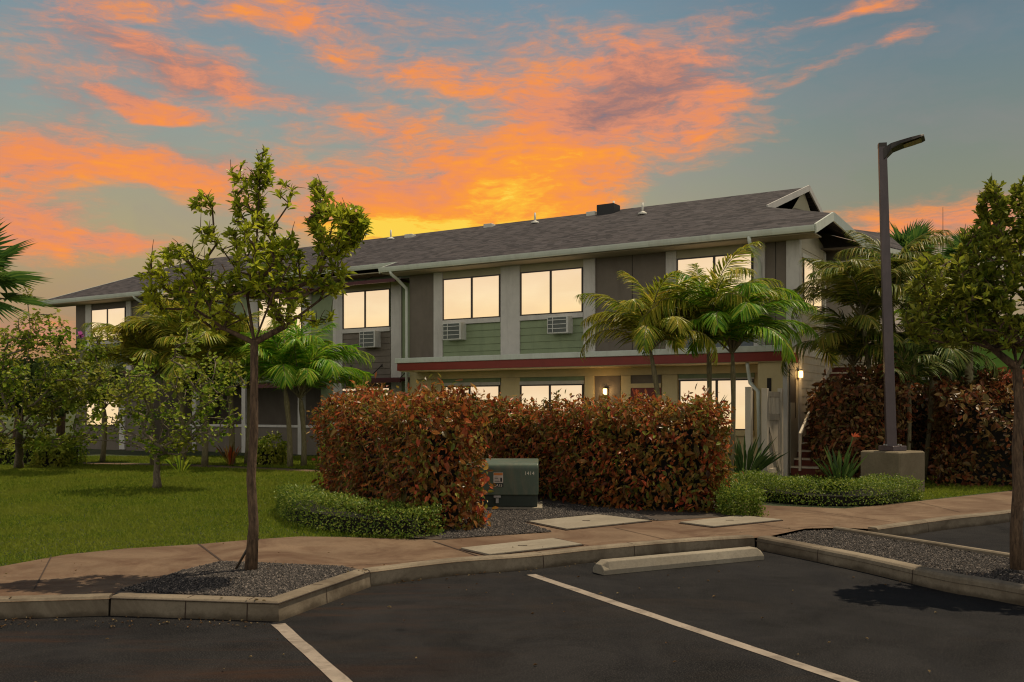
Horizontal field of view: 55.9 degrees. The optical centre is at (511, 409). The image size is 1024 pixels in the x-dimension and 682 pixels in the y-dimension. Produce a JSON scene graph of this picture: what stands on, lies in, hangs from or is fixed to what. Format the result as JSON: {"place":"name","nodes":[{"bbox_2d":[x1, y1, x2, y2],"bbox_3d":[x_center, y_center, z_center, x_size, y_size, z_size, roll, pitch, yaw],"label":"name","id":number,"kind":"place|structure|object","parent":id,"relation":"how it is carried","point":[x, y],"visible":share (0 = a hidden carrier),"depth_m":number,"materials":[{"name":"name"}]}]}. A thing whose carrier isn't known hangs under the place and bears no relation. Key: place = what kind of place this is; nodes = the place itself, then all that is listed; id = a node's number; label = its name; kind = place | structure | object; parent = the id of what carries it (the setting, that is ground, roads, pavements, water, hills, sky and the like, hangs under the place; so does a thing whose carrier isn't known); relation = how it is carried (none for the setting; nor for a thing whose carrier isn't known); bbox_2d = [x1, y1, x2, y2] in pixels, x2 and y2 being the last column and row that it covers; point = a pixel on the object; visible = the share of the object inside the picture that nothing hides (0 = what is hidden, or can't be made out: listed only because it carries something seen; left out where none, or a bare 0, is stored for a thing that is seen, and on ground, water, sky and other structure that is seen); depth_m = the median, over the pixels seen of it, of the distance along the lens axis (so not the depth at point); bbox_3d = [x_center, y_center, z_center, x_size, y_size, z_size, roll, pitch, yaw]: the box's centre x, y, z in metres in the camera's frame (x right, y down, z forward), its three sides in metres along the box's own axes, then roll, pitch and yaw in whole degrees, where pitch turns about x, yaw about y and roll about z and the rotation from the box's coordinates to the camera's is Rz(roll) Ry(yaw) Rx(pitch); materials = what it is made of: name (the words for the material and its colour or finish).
{"place":"outdoors","nodes":[
{"label":"outdoors","id":0,"kind":"place"},
{"bbox_2d":[0,410,75,421],"bbox_3d":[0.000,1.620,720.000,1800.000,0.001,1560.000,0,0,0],"label":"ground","id":1,"kind":"structure","parent":0,"point":[67,416],"depth_m":169.34,"materials":[{"name":"green plant"}]},
{"bbox_2d":[84,463,325,471],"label":"path","id":2,"kind":"structure","parent":0,"point":[205,466],"depth_m":24.89,"materials":[{"name":"concrete"}]},
{"bbox_2d":[0,491,1011,603],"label":"sidewalk","id":3,"kind":"structure","parent":0,"point":[117,569],"depth_m":10.26,"materials":[{"name":"concrete"}]},
{"bbox_2d":[110,560,369,603],"bbox_3d":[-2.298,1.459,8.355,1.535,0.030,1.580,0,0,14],"label":"gravel","id":4,"kind":"structure","parent":3,"relation":"on","point":[217,574],"depth_m":8.24,"materials":[{"name":"grey gravel"}]},
{"bbox_2d":[235,535,258,568],"bbox_3d":[-2.420,1.308,8.812,0.221,0.314,0.039,0,0,-12],"label":"stake","id":5,"kind":"object","parent":4,"relation":"on","point":[240,560],"visible":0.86,"depth_m":8.79,"materials":[{"name":"brown wood"}]},
{"bbox_2d":[133,145,374,570],"bbox_3d":[-2.342,-0.475,8.842,2.168,3.878,1.062,0,0,0],"label":"tree","id":6,"kind":"object","parent":4,"relation":"on","point":[352,226],"visible":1,"depth_m":8.77,"materials":[{"name":"green plant"}]},
{"bbox_2d":[459,538,583,555],"bbox_3d":[0.115,1.462,10.260,1.312,0.038,0.575,0,0,-37],"label":"utility cover","id":7,"kind":"object","parent":3,"relation":"on","point":[520,547],"visible":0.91,"depth_m":10.18,"materials":[{"name":"concrete"}]},
{"bbox_2d":[527,514,651,530],"bbox_3d":[0.942,1.462,12.531,1.494,0.038,0.976,0,0,-38],"label":"utility cover","id":8,"kind":"object","parent":3,"relation":"on","point":[581,522],"visible":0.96,"depth_m":12.44,"materials":[{"name":"concrete"}]},
{"bbox_2d":[679,515,782,527],"bbox_3d":[2.846,1.462,12.549,1.319,0.038,0.678,0,0,-39],"label":"utility cover","id":9,"kind":"object","parent":3,"relation":"on","point":[737,520],"visible":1,"depth_m":12.44,"materials":[{"name":"concrete"}]},
{"bbox_2d":[705,476,768,516],"bbox_3d":[3.153,1.223,13.476,0.848,0.556,0.869,0,0,0],"label":"round shrub","id":10,"kind":"object","parent":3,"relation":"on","point":[735,493],"visible":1,"depth_m":13.31,"materials":[{"name":"green plant"}]},
{"bbox_2d":[0,421,1011,565],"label":"lawn","id":11,"kind":"structure","parent":0,"point":[95,452],"depth_m":15.18,"materials":[{"name":"green plant"}]},
{"bbox_2d":[0,213,54,322],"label":"fan palm","id":12,"kind":"object","parent":11,"relation":"on","point":[9,280],"visible":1,"depth_m":15.22,"materials":[{"name":"green plant"}]},
{"bbox_2d":[0,354,75,438],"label":"tree","id":13,"kind":"object","parent":11,"relation":"on","point":[33,365],"visible":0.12,"depth_m":45.76,"materials":[{"name":"green plant"}]},
{"bbox_2d":[0,432,90,464],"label":"hedge","id":14,"kind":"object","parent":11,"relation":"on","point":[8,457],"visible":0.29,"depth_m":25.49,"materials":[{"name":"green plant"}]},
{"bbox_2d":[24,357,75,435],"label":"tree","id":15,"kind":"object","parent":11,"relation":"on","point":[60,429],"visible":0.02,"depth_m":49.83,"materials":[{"name":"green plant"}]},
{"bbox_2d":[27,439,77,467],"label":"shrub","id":16,"kind":"object","parent":11,"relation":"on","point":[48,459],"visible":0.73,"depth_m":24.24,"materials":[{"name":"green plant"}]},
{"bbox_2d":[0,282,122,467],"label":"tree","id":17,"kind":"object","parent":11,"relation":"on","point":[64,386],"visible":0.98,"depth_m":22.30,"materials":[{"name":"green plant"}]},
{"bbox_2d":[78,331,84,338],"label":"flower","id":18,"kind":"object","parent":17,"relation":"attached to","point":[80,334],"visible":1,"depth_m":21.31,"materials":[{"name":"pink plant"}]},
{"bbox_2d":[40,348,266,461],"bbox_3d":[-10.073,-0.114,26.404,6.236,3.166,3.070,0,0,16],"label":"palm tree","id":19,"kind":"object","parent":11,"relation":"on","point":[104,434],"visible":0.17,"depth_m":26.79,"materials":[{"name":"green plant"}]},
{"bbox_2d":[85,317,249,488],"bbox_3d":[-6.247,-0.094,17.724,2.353,3.169,2.501,0,0,42],"label":"tree","id":20,"kind":"object","parent":11,"relation":"on","point":[144,418],"visible":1,"depth_m":17.68,"materials":[{"name":"green plant"}]},
{"bbox_2d":[80,293,265,465],"bbox_3d":[-8.787,-0.769,25.159,4.964,4.465,3.796,0,0,0],"label":"palm tree","id":21,"kind":"object","parent":11,"relation":"on","point":[152,341],"visible":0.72,"depth_m":24.80,"materials":[{"name":"green plant"}]},
{"bbox_2d":[165,452,190,471],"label":"spiky strap-leaved plant","id":22,"kind":"object","parent":11,"relation":"on","point":[186,462],"visible":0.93,"depth_m":21.94,"materials":[{"name":"green plant"}]},
{"bbox_2d":[216,443,240,464],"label":"ti plant","id":23,"kind":"object","parent":11,"relation":"on","point":[229,455],"visible":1,"depth_m":24.94,"materials":[{"name":"red plant"}]},
{"bbox_2d":[177,308,297,463],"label":"palm tree","id":24,"kind":"object","parent":11,"relation":"on","point":[244,326],"visible":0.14,"depth_m":25.54,"materials":[{"name":"green plant"}]},
{"bbox_2d":[247,431,286,465],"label":"shrub","id":25,"kind":"object","parent":11,"relation":"on","point":[271,454],"visible":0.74,"depth_m":25.27,"materials":[{"name":"green plant"}]},
{"bbox_2d":[214,311,374,466],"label":"palm tree","id":26,"kind":"object","parent":11,"relation":"on","point":[297,360],"visible":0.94,"depth_m":24.46,"materials":[{"name":"green plant"}]},
{"bbox_2d":[317,444,339,467],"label":"shrub","id":27,"kind":"object","parent":11,"relation":"on","point":[323,454],"visible":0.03,"depth_m":23.81,"materials":[{"name":"green plant"}]},
{"bbox_2d":[39,185,928,475],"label":"apartment building","id":28,"kind":"structure","parent":11,"relation":"on","point":[497,311],"depth_m":26.26,"materials":[{"name":"brown paint"}]},
{"bbox_2d":[86,402,118,425],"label":"window","id":29,"kind":"structure","parent":28,"relation":"in","point":[109,408],"depth_m":35.36,"materials":[{"name":"beige glass"}]},
{"bbox_2d":[91,307,125,340],"bbox_3d":[-14.798,-3.110,35.372,1.981,1.180,0.041,0,0,32],"label":"window","id":30,"kind":"structure","parent":28,"relation":"in","point":[114,316],"depth_m":35.36,"materials":[{"name":"beige glass"}]},
{"bbox_2d":[258,297,301,332],"bbox_3d":[-7.685,-3.110,31.976,1.989,1.180,0.041,0,0,32],"label":"window","id":31,"kind":"structure","parent":28,"relation":"in","point":[299,310],"depth_m":32.26,"materials":[{"name":"beige glass"}]},
{"bbox_2d":[342,387,389,406],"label":"window","id":32,"kind":"structure","parent":28,"relation":"in","point":[388,388],"depth_m":30.20,"materials":[{"name":"beige glass"}]},
{"bbox_2d":[343,288,389,329],"bbox_3d":[-4.538,-3.110,30.041,1.892,1.180,0.041,0,0,32],"label":"window","id":33,"kind":"structure","parent":28,"relation":"in","point":[366,308],"depth_m":30.03,"materials":[{"name":"beige glass"}]},
{"bbox_2d":[442,385,499,400],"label":"window","id":34,"kind":"structure","parent":28,"relation":"in","point":[494,390],"depth_m":26.69,"materials":[{"name":"beige glass"}]},
{"bbox_2d":[443,274,500,320],"bbox_3d":[-1.143,-3.110,26.943,1.925,1.180,0.041,0,0,32],"label":"window","id":35,"kind":"structure","parent":28,"relation":"in","point":[474,297],"depth_m":26.90,"materials":[{"name":"beige glass"}]},
{"bbox_2d":[520,267,582,315],"bbox_3d":[1.040,-3.110,25.596,1.893,1.180,0.041,0,0,32],"label":"window","id":36,"kind":"structure","parent":28,"relation":"in","point":[554,291],"depth_m":25.58,"materials":[{"name":"beige glass"}]},
{"bbox_2d":[520,384,583,426],"bbox_3d":[1.045,-0.080,25.593,1.906,1.160,0.041,0,0,32],"label":"window","id":37,"kind":"structure","parent":28,"relation":"in","point":[539,392],"depth_m":25.60,"materials":[{"name":"beige glass"}]},
{"bbox_2d":[631,388,660,424],"bbox_3d":[3.360,0.451,24.184,0.810,1.978,0.030,0,0,32],"label":"door","id":38,"kind":"structure","parent":28,"relation":"in","point":[642,390],"depth_m":24.19,"materials":[{"name":"red paint"}]},
{"bbox_2d":[676,252,752,297],"bbox_3d":[4.862,-3.110,23.240,1.902,1.180,0.041,0,0,32],"label":"window","id":39,"kind":"structure","parent":28,"relation":"in","point":[704,262],"depth_m":23.29,"materials":[{"name":"beige glass"}]},
{"bbox_2d":[679,379,753,430],"bbox_3d":[4.899,-0.110,23.217,1.856,1.220,0.041,0,0,32],"label":"window","id":40,"kind":"structure","parent":28,"relation":"in","point":[723,386],"depth_m":23.09,"materials":[{"name":"beige glass"}]},
{"bbox_2d":[789,369,794,473],"bbox_3d":[6.299,0.275,21.689,0.028,2.350,0.380,0,0,32],"label":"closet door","id":41,"kind":"structure","parent":28,"relation":"in","point":[791,379],"depth_m":21.62,"materials":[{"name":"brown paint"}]},
{"bbox_2d":[803,259,821,311],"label":"window","id":42,"kind":"structure","parent":28,"relation":"in","point":[806,271],"depth_m":22.88,"materials":[{"name":"beige glass"}]},
{"bbox_2d":[283,492,736,538],"bbox_3d":[-0.235,1.466,15.092,7.075,0.001,6.794,0,0,-31],"label":"hedge bed","id":43,"kind":"object","parent":11,"relation":"on","point":[659,514],"visible":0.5,"depth_m":13.45,"materials":[{"name":"soil"}]},
{"bbox_2d":[273,480,447,537],"bbox_3d":[-2.319,1.238,12.551,1.320,0.519,4.316,0,0,-35],"label":"hedge","id":44,"kind":"object","parent":43,"relation":"on","point":[315,510],"visible":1,"depth_m":11.49,"materials":[{"name":"green plant"}]},
{"bbox_2d":[305,372,498,531],"bbox_3d":[-1.758,0.480,14.016,1.712,2.202,5.596,0,0,-24],"label":"copperleaf hedge","id":45,"kind":"object","parent":43,"relation":"on","point":[392,447],"visible":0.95,"depth_m":12.10,"materials":[{"name":"red plant"}]},
{"bbox_2d":[425,502,657,537],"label":"gravel","id":46,"kind":"structure","parent":43,"relation":"on","point":[519,525],"depth_m":13.04,"materials":[{"name":"grey gravel"}]},
{"bbox_2d":[459,458,542,509],"bbox_3d":[-0.200,1.120,14.563,1.320,0.719,1.040,0,0,2],"label":"utility cabinet","id":47,"kind":"object","parent":46,"relation":"on","point":[515,481],"visible":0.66,"depth_m":14.11,"materials":[{"name":"metal"}]},
{"bbox_2d":[440,384,743,512],"bbox_3d":[0.761,0.583,16.449,2.050,2.126,7.333,0,0,-36],"label":"copperleaf hedge","id":48,"kind":"object","parent":43,"relation":"on","point":[645,460],"visible":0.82,"depth_m":14.37,"materials":[{"name":"red plant"}]},
{"bbox_2d":[576,270,725,415],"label":"palm tree","id":49,"kind":"object","parent":11,"relation":"on","point":[649,337],"visible":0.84,"depth_m":18.33,"materials":[{"name":"green plant"}]},
{"bbox_2d":[616,241,791,426],"bbox_3d":[3.950,-0.854,19.279,3.636,4.635,3.755,0,0,0],"label":"palm tree","id":50,"kind":"object","parent":11,"relation":"on","point":[715,284],"visible":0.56,"depth_m":18.56,"materials":[{"name":"green plant"}]},
{"bbox_2d":[690,395,729,427],"bbox_3d":[3.966,0.093,20.212,1.246,1.013,1.231,0,0,-30],"label":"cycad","id":51,"kind":"object","parent":11,"relation":"on","point":[718,406],"visible":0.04,"depth_m":20.18,"materials":[{"name":"green plant"}]},
{"bbox_2d":[642,273,819,482],"bbox_3d":[4.379,-0.594,18.811,2.997,4.114,3.166,0,0,-35],"label":"palm tree","id":52,"kind":"object","parent":11,"relation":"on","point":[741,324],"visible":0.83,"depth_m":18.43,"materials":[{"name":"green plant"}]},
{"bbox_2d":[722,435,789,480],"bbox_3d":[4.681,0.923,19.284,1.455,1.073,1.536,0,0,37],"label":"strap leaf plant","id":53,"kind":"object","parent":11,"relation":"on","point":[761,462],"visible":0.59,"depth_m":19.13,"materials":[{"name":"green plant"}]},
{"bbox_2d":[709,468,925,506],"bbox_3d":[5.015,1.232,16.032,2.608,0.521,2.952,0,0,-39],"label":"hedge","id":54,"kind":"object","parent":11,"relation":"on","point":[880,493],"visible":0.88,"depth_m":15.20,"materials":[{"name":"green plant"}]},
{"bbox_2d":[811,432,866,490],"bbox_3d":[5.233,0.833,15.472,0.859,0.939,0.793,0,0,-28],"label":"bird of paradise","id":55,"kind":"object","parent":11,"relation":"on","point":[836,468],"visible":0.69,"depth_m":15.30,"materials":[{"name":"green plant"}]},
{"bbox_2d":[805,351,922,485],"bbox_3d":[6.901,0.177,18.906,1.940,2.945,2.102,0,0,-44],"label":"copperleaf shrub","id":56,"kind":"object","parent":11,"relation":"on","point":[859,409],"visible":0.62,"depth_m":18.61,"materials":[{"name":"red plant"}]},
{"bbox_2d":[779,230,954,423],"bbox_3d":[7.510,-1.203,20.028,3.108,5.335,4.089,0,0,41],"label":"palm tree","id":57,"kind":"object","parent":11,"relation":"on","point":[856,282],"visible":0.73,"depth_m":19.56,"materials":[{"name":"green plant"}]},
{"bbox_2d":[803,379,958,476],"bbox_3d":[8.342,0.412,21.772,3.625,2.408,1.699,0,0,-8],"label":"copperleaf shrub","id":58,"kind":"object","parent":11,"relation":"on","point":[919,427],"visible":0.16,"depth_m":21.46,"materials":[{"name":"red plant"}]},
{"bbox_2d":[861,134,924,491],"bbox_3d":[6.852,-1.662,17.178,0.790,6.283,0.968,0,0,-36],"label":"street lamp","id":59,"kind":"object","parent":11,"relation":"on","point":[890,456],"visible":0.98,"depth_m":17.18,"materials":[{"name":"metal"}]},
{"bbox_2d":[864,341,961,449],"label":"palm tree","id":60,"kind":"object","parent":11,"relation":"on","point":[912,363],"visible":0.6,"depth_m":18.79,"materials":[{"name":"green plant"}]},
{"bbox_2d":[879,219,953,387],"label":"fan palm","id":61,"kind":"object","parent":11,"relation":"on","point":[903,238],"visible":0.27,"depth_m":29.50,"materials":[{"name":"green plant"}]},
{"bbox_2d":[867,288,1018,480],"bbox_3d":[8.741,-0.614,20.141,3.296,4.163,3.208,0,0,0],"label":"palm tree","id":62,"kind":"object","parent":11,"relation":"on","point":[955,355],"visible":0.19,"depth_m":19.16,"materials":[{"name":"green plant"}]},
{"bbox_2d":[894,280,992,385],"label":"palm tree","id":63,"kind":"object","parent":11,"relation":"on","point":[930,292],"visible":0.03,"depth_m":23.03,"materials":[{"name":"green plant"}]},
{"bbox_2d":[929,361,984,392],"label":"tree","id":64,"kind":"object","parent":11,"relation":"on","point":[960,372],"visible":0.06,"depth_m":38.09,"materials":[{"name":"green plant"}]},
{"bbox_2d":[939,226,994,399],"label":"fan palm","id":65,"kind":"object","parent":11,"relation":"on","point":[948,251],"visible":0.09,"depth_m":30.88,"materials":[{"name":"green plant"}]},
{"bbox_2d":[919,358,1023,487],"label":"copperleaf shrub","id":66,"kind":"object","parent":11,"relation":"on","point":[976,434],"visible":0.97,"depth_m":18.60,"materials":[{"name":"red plant"}]},
{"bbox_2d":[0,520,1023,681],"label":"parking lot","id":67,"kind":"structure","parent":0,"point":[464,628],"depth_m":6.86,"materials":[{"name":"black asphalt"}]},
{"bbox_2d":[0,593,112,618],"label":"kerb","id":68,"kind":"structure","parent":67,"relation":"on","point":[60,605],"depth_m":7.44,"materials":[{"name":"concrete"}]},
{"bbox_2d":[110,569,370,621],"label":"kerb","id":69,"kind":"structure","parent":67,"relation":"on","point":[237,608],"depth_m":7.44,"materials":[{"name":"concrete"}]},
{"bbox_2d":[271,623,351,681],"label":"parking line","id":70,"kind":"object","parent":67,"relation":"on","point":[330,671],"visible":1,"depth_m":6.28,"materials":[{"name":"paint"}]},
{"bbox_2d":[0,522,935,681],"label":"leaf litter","id":71,"kind":"object","parent":67,"relation":"on","point":[1,626],"visible":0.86,"depth_m":7.29,"materials":[{"name":"brown plant"}]},
{"bbox_2d":[362,535,754,586],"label":"kerb","id":72,"kind":"structure","parent":67,"relation":"on","point":[468,565],"depth_m":9.72,"materials":[{"name":"concrete"}]},
{"bbox_2d":[593,546,763,574],"bbox_3d":[1.735,1.534,9.858,2.038,0.125,0.200,0,0,-28],"label":"wheel stop","id":73,"kind":"object","parent":67,"relation":"on","point":[662,561],"visible":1,"depth_m":9.72,"materials":[{"name":"concrete"}]},
{"bbox_2d":[529,574,858,681],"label":"parking line","id":74,"kind":"object","parent":67,"relation":"on","point":[831,675],"visible":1,"depth_m":6.84,"materials":[{"name":"paint"}]},
{"bbox_2d":[757,535,1023,605],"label":"kerb","id":75,"kind":"structure","parent":67,"relation":"on","point":[969,589],"depth_m":9.00,"materials":[{"name":"concrete"}]},
{"bbox_2d":[758,529,1023,593],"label":"gravel","id":76,"kind":"structure","parent":67,"relation":"on","point":[851,538],"depth_m":9.95,"materials":[{"name":"grey gravel"}]},
{"bbox_2d":[894,175,1023,569],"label":"tree","id":77,"kind":"object","parent":76,"relation":"on","point":[984,294],"visible":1,"depth_m":8.91,"materials":[{"name":"green plant"}]},
{"bbox_2d":[833,526,1009,558],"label":"kerb","id":78,"kind":"structure","parent":67,"relation":"on","point":[947,545],"depth_m":10.62,"materials":[{"name":"concrete"}]},
{"bbox_2d":[868,509,1023,535],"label":"kerb","id":79,"kind":"structure","parent":67,"relation":"on","point":[953,522],"depth_m":12.81,"materials":[{"name":"concrete"}]},
{"bbox_2d":[0,0,1023,366],"label":"sky","id":80,"kind":"structure","parent":0,"point":[424,116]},
{"bbox_2d":[745,387,752,467],"bbox_3d":[4.995,0.495,20.273,0.120,1.930,0.260,0,0,32],"label":"fence","id":81,"kind":"object","parent":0,"point":[748,415],"visible":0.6,"depth_m":20.17,"materials":[{"name":"paint"}]},
{"bbox_2d":[761,388,782,478],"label":"gate","id":82,"kind":"structure","parent":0,"point":[771,416],"depth_m":20.64,"materials":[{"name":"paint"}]},
{"bbox_2d":[912,380,929,400],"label":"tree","id":83,"kind":"object","parent":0,"point":[916,381],"visible":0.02,"depth_m":36.79,"materials":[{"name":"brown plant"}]},
{"bbox_2d":[863,315,1023,373],"bbox_3d":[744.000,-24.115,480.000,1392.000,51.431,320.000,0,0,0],"label":"palm tree","id":84,"kind":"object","parent":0,"point":[997,361],"depth_m":366.11,"materials":[{"name":"green plant"}]},
{"bbox_2d":[897,475,1011,501],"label":"grass","id":85,"kind":"structure","parent":0,"point":[953,490],"depth_m":17.49,"materials":[{"name":"green plant"}]},
{"bbox_2d":[984,369,1023,397],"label":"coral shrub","id":86,"kind":"object","parent":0,"point":[1009,370],"visible":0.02,"depth_m":22.22,"materials":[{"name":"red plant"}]},
{"bbox_2d":[1003,357,1023,375],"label":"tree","id":87,"kind":"object","parent":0,"point":[1021,366],"visible":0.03,"depth_m":35.90,"materials":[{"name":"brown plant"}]}
]}

